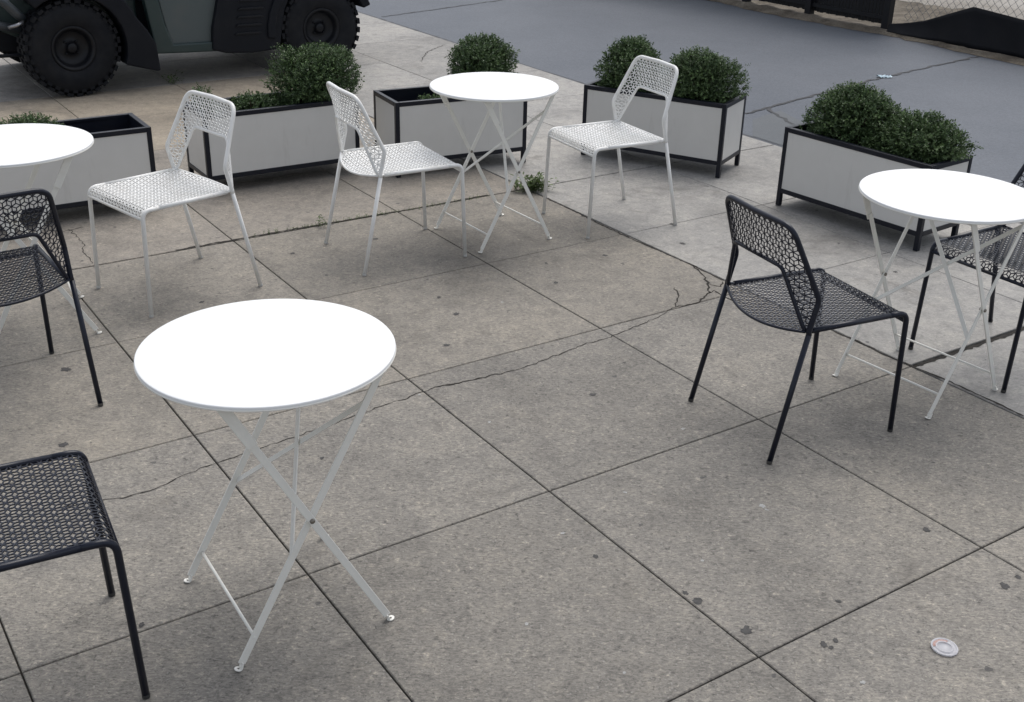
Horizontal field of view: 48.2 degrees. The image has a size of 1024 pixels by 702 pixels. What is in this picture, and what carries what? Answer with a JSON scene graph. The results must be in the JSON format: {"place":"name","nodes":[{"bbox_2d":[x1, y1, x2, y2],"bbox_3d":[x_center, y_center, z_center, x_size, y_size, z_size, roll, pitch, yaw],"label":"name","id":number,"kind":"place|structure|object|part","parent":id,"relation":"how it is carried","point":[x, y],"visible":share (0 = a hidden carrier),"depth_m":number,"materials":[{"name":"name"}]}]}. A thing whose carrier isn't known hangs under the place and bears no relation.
{"place":"outdoors","nodes":[
{"label":"outdoors","id":0,"kind":"place"},
{"bbox_2d":[0,12,1023,701],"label":"sidewalk","id":1,"kind":"structure","parent":0,"point":[550,482],"depth_m":3.75,"materials":[{"name":"concrete"}]},
{"bbox_2d":[0,123,101,333],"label":"bistro table","id":2,"kind":"object","parent":1,"relation":"on","point":[36,145],"visible":0.9,"depth_m":4.32,"materials":[{"name":"white metal"}]},
{"bbox_2d":[0,188,102,406],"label":"black chair","id":3,"kind":"object","parent":1,"relation":"on","point":[37,252],"visible":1,"depth_m":3.83,"materials":[{"name":"black metal"}]},
{"bbox_2d":[0,450,149,699],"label":"black chair","id":4,"kind":"object","parent":1,"relation":"on","point":[100,541],"visible":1,"depth_m":2.61,"materials":[{"name":"black metal"}]},
{"bbox_2d":[0,113,157,217],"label":"planter box","id":5,"kind":"object","parent":1,"relation":"on","point":[121,147],"visible":0.52,"depth_m":5.69,"materials":[{"name":"metal"}]},
{"bbox_2d":[0,111,65,125],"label":"plant","id":6,"kind":"object","parent":5,"relation":"on","point":[31,118],"visible":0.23,"depth_m":5.61,"materials":[{"name":"green plant"}]},
{"bbox_2d":[162,70,184,83],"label":"weed clump","id":7,"kind":"object","parent":1,"relation":"on","point":[170,78],"visible":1,"depth_m":8.58,"materials":[{"name":"green plant"}]},
{"bbox_2d":[87,90,262,317],"bbox_3d":[-1.442,-0.642,4.820,0.491,0.798,0.538,23,33,38],"label":"white chair","id":8,"kind":"object","parent":1,"relation":"on","point":[191,191],"visible":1,"depth_m":4.82,"materials":[{"name":"metal"}]},
{"bbox_2d":[0,0,369,96],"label":"utility vehicle","id":9,"kind":"object","parent":1,"relation":"on","point":[72,48],"visible":0.91,"depth_m":8.26,"materials":[{"name":"metal"}]},
{"bbox_3d":[-2.406,-2.582,8.339,0.538,0.690,0.055,-15,30,-31],"label":"door","id":10,"kind":"part","parent":9,"relation":"part of","materials":[{"name":"grey metal"}]},
{"bbox_2d":[134,299,395,671],"bbox_3d":[-0.590,0.325,2.881,0.611,0.738,0.611,-14,29,-29],"label":"bistro table","id":11,"kind":"object","parent":1,"relation":"on","point":[265,357],"visible":1,"depth_m":2.71,"materials":[{"name":"white metal"}]},
{"bbox_2d":[183,91,359,180],"bbox_3d":[-1.338,-1.195,6.429,0.895,0.430,0.345,-14,29,-30],"label":"planter box","id":12,"kind":"object","parent":1,"relation":"on","point":[300,134],"visible":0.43,"depth_m":6.26,"materials":[{"name":"metal"}]},
{"bbox_2d":[191,81,221,113],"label":"plant","id":13,"kind":"object","parent":12,"relation":"on","point":[208,90],"visible":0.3,"depth_m":6.16,"materials":[{"name":"green plant"}]},
{"bbox_2d":[229,89,284,110],"bbox_3d":[-1.413,-1.348,6.324,0.311,0.180,0.256,-14,29,-30],"label":"plant","id":14,"kind":"object","parent":12,"relation":"on","point":[245,101],"visible":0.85,"depth_m":6.28,"materials":[{"name":"green plant"}]},
{"bbox_2d":[259,40,364,105],"bbox_3d":[-1.130,-1.536,6.444,0.585,0.430,0.515,-14,29,-30],"label":"boxwood shrub","id":15,"kind":"object","parent":12,"relation":"on","point":[313,69],"visible":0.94,"depth_m":6.32,"materials":[{"name":"green plant"}]},
{"bbox_2d":[315,214,327,226],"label":"weed clump","id":16,"kind":"object","parent":1,"relation":"on","point":[320,220],"visible":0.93,"depth_m":5.74,"materials":[{"name":"green plant"}]},
{"bbox_2d":[254,194,487,234],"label":"weeds","id":17,"kind":"object","parent":1,"relation":"on","point":[359,217],"visible":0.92,"depth_m":5.88,"materials":[{"name":"green plant"}]},
{"bbox_2d":[324,81,466,275],"bbox_3d":[-0.545,-0.840,5.287,0.538,0.798,0.491,-12,29,-27],"label":"white chair","id":18,"kind":"object","parent":1,"relation":"on","point":[412,164],"visible":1,"depth_m":5.21,"materials":[{"name":"metal"}]},
{"bbox_2d":[373,85,526,177],"bbox_3d":[-0.360,-1.319,6.744,0.830,0.430,0.345,-11,28,-25],"label":"planter box","id":19,"kind":"object","parent":1,"relation":"on","point":[402,115],"visible":0.61,"depth_m":6.58,"materials":[{"name":"metal"}]},
{"bbox_2d":[418,93,439,99],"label":"plant","id":20,"kind":"object","parent":19,"relation":"on","point":[427,96],"visible":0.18,"depth_m":6.60,"materials":[{"name":"green plant"}]},
{"bbox_2d":[444,31,519,74],"bbox_3d":[-0.160,-1.631,6.672,0.447,0.452,0.418,-11,28,-25],"label":"boxwood shrub","id":21,"kind":"object","parent":19,"relation":"on","point":[481,54],"visible":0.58,"depth_m":6.58,"materials":[{"name":"green plant"}]},
{"bbox_2d":[429,72,558,252],"bbox_3d":[-0.091,-0.919,5.552,0.611,0.738,0.611,-15,30,-31],"label":"bistro table","id":22,"kind":"object","parent":1,"relation":"on","point":[486,88],"visible":0.99,"depth_m":5.43,"materials":[{"name":"white metal"}]},
{"bbox_2d":[510,171,558,193],"bbox_3d":[0.122,-0.948,6.362,0.287,0.108,0.240,1,25,0],"label":"weed clump","id":23,"kind":"object","parent":1,"relation":"on","point":[534,183],"visible":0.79,"depth_m":6.33,"materials":[{"name":"green plant"}]},
{"bbox_2d":[542,55,678,238],"bbox_3d":[0.507,-1.050,5.789,0.538,0.798,0.491,-12,28,-26],"label":"white chair","id":24,"kind":"object","parent":1,"relation":"on","point":[601,138],"visible":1,"depth_m":5.78,"materials":[{"name":"metal"}]},
{"bbox_2d":[581,76,746,177],"bbox_3d":[0.904,-1.363,6.904,0.902,0.430,0.345,15,28,26],"label":"planter box","id":25,"kind":"object","parent":1,"relation":"on","point":[705,132],"visible":0.59,"depth_m":6.70,"materials":[{"name":"metal"}]},
{"bbox_2d":[593,34,665,93],"bbox_3d":[0.706,-1.687,6.874,0.417,0.420,0.450,-12,28,-27],"label":"boxwood shrub","id":26,"kind":"object","parent":25,"relation":"on","point":[623,54],"visible":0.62,"depth_m":6.79,"materials":[{"name":"green plant"}]},
{"bbox_2d":[656,44,751,103],"bbox_3d":[1.109,-1.584,6.673,0.568,0.422,0.421,15,28,26],"label":"boxwood shrub","id":27,"kind":"object","parent":25,"relation":"on","point":[702,76],"visible":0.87,"depth_m":6.57,"materials":[{"name":"green plant"}]},
{"bbox_2d":[688,195,908,464],"bbox_3d":[0.986,-0.129,3.856,0.538,0.798,0.491,-10,27,-23],"label":"black chair","id":28,"kind":"object","parent":1,"relation":"on","point":[816,316],"visible":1,"depth_m":3.75,"materials":[{"name":"black metal"}]},
{"bbox_2d":[775,121,972,250],"bbox_3d":[1.846,-0.877,5.919,0.345,0.430,0.892,-17,31,-34],"label":"planter box","id":29,"kind":"object","parent":1,"relation":"on","point":[823,170],"visible":0.69,"depth_m":5.85,"materials":[{"name":"metal"}]},
{"bbox_2d":[799,80,909,157],"bbox_3d":[1.791,-1.186,5.901,0.392,0.392,0.644,-17,31,-34],"label":"boxwood shrub","id":30,"kind":"object","parent":29,"relation":"on","point":[856,113],"visible":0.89,"depth_m":5.83,"materials":[{"name":"green plant"}]},
{"bbox_2d":[860,109,983,163],"bbox_3d":[2.037,-1.028,5.651,0.385,0.330,0.609,-17,31,-34],"label":"boxwood shrub","id":31,"kind":"object","parent":29,"relation":"on","point":[925,138],"visible":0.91,"depth_m":5.57,"materials":[{"name":"green plant"}]},
{"bbox_2d":[832,169,1023,418],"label":"bistro table","id":32,"kind":"object","parent":1,"relation":"on","point":[973,201],"visible":0.97,"depth_m":4.02,"materials":[{"name":"white metal"}]},
{"bbox_2d":[931,638,957,656],"bbox_3d":[1.100,0.753,2.913,0.068,0.008,0.068,-7,27,-18],"label":"plastic lid","id":33,"kind":"object","parent":1,"relation":"on","point":[944,647],"visible":1,"depth_m":2.91,"materials":[{"name":"white plastic"}]},
{"bbox_2d":[908,164,1023,392],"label":"black chair","id":34,"kind":"object","parent":1,"relation":"on","point":[997,254],"visible":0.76,"depth_m":4.37,"materials":[{"name":"black metal"}]},
{"bbox_2d":[356,0,1023,223],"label":"road","id":35,"kind":"structure","parent":0,"point":[795,67],"depth_m":10.28,"materials":[{"name":"grey asphalt"}]},
{"bbox_2d":[742,0,895,28],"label":"iron fence","id":36,"kind":"object","parent":35,"relation":"on","point":[878,11],"visible":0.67,"depth_m":11.68,"materials":[{"name":"black metal"}]},
{"bbox_2d":[877,75,891,77],"bbox_3d":[3.061,-2.259,9.415,0.124,0.021,0.046,1,25,0],"label":"crumpled wrapper","id":37,"kind":"object","parent":35,"relation":"on","point":[884,76],"visible":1,"depth_m":9.40,"materials":[{"name":"white paper"}]},
{"bbox_2d":[708,0,1023,65],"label":"dirt verge","id":38,"kind":"structure","parent":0,"point":[900,10],"depth_m":12.02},
{"bbox_2d":[904,0,1023,22],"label":"chain link fence","id":39,"kind":"object","parent":38,"relation":"on","point":[956,7],"visible":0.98,"depth_m":10.78,"materials":[{"name":"grey metal"}]},
{"bbox_2d":[887,7,1023,58],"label":"black tarp","id":40,"kind":"object","parent":39,"relation":"hanging from","point":[976,28],"visible":1,"depth_m":10.50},
{"bbox_2d":[899,0,1023,19],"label":"gravel lot","id":41,"kind":"structure","parent":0,"point":[999,5],"depth_m":13.07,"materials":[{"name":"grey gravel"}]}
]}

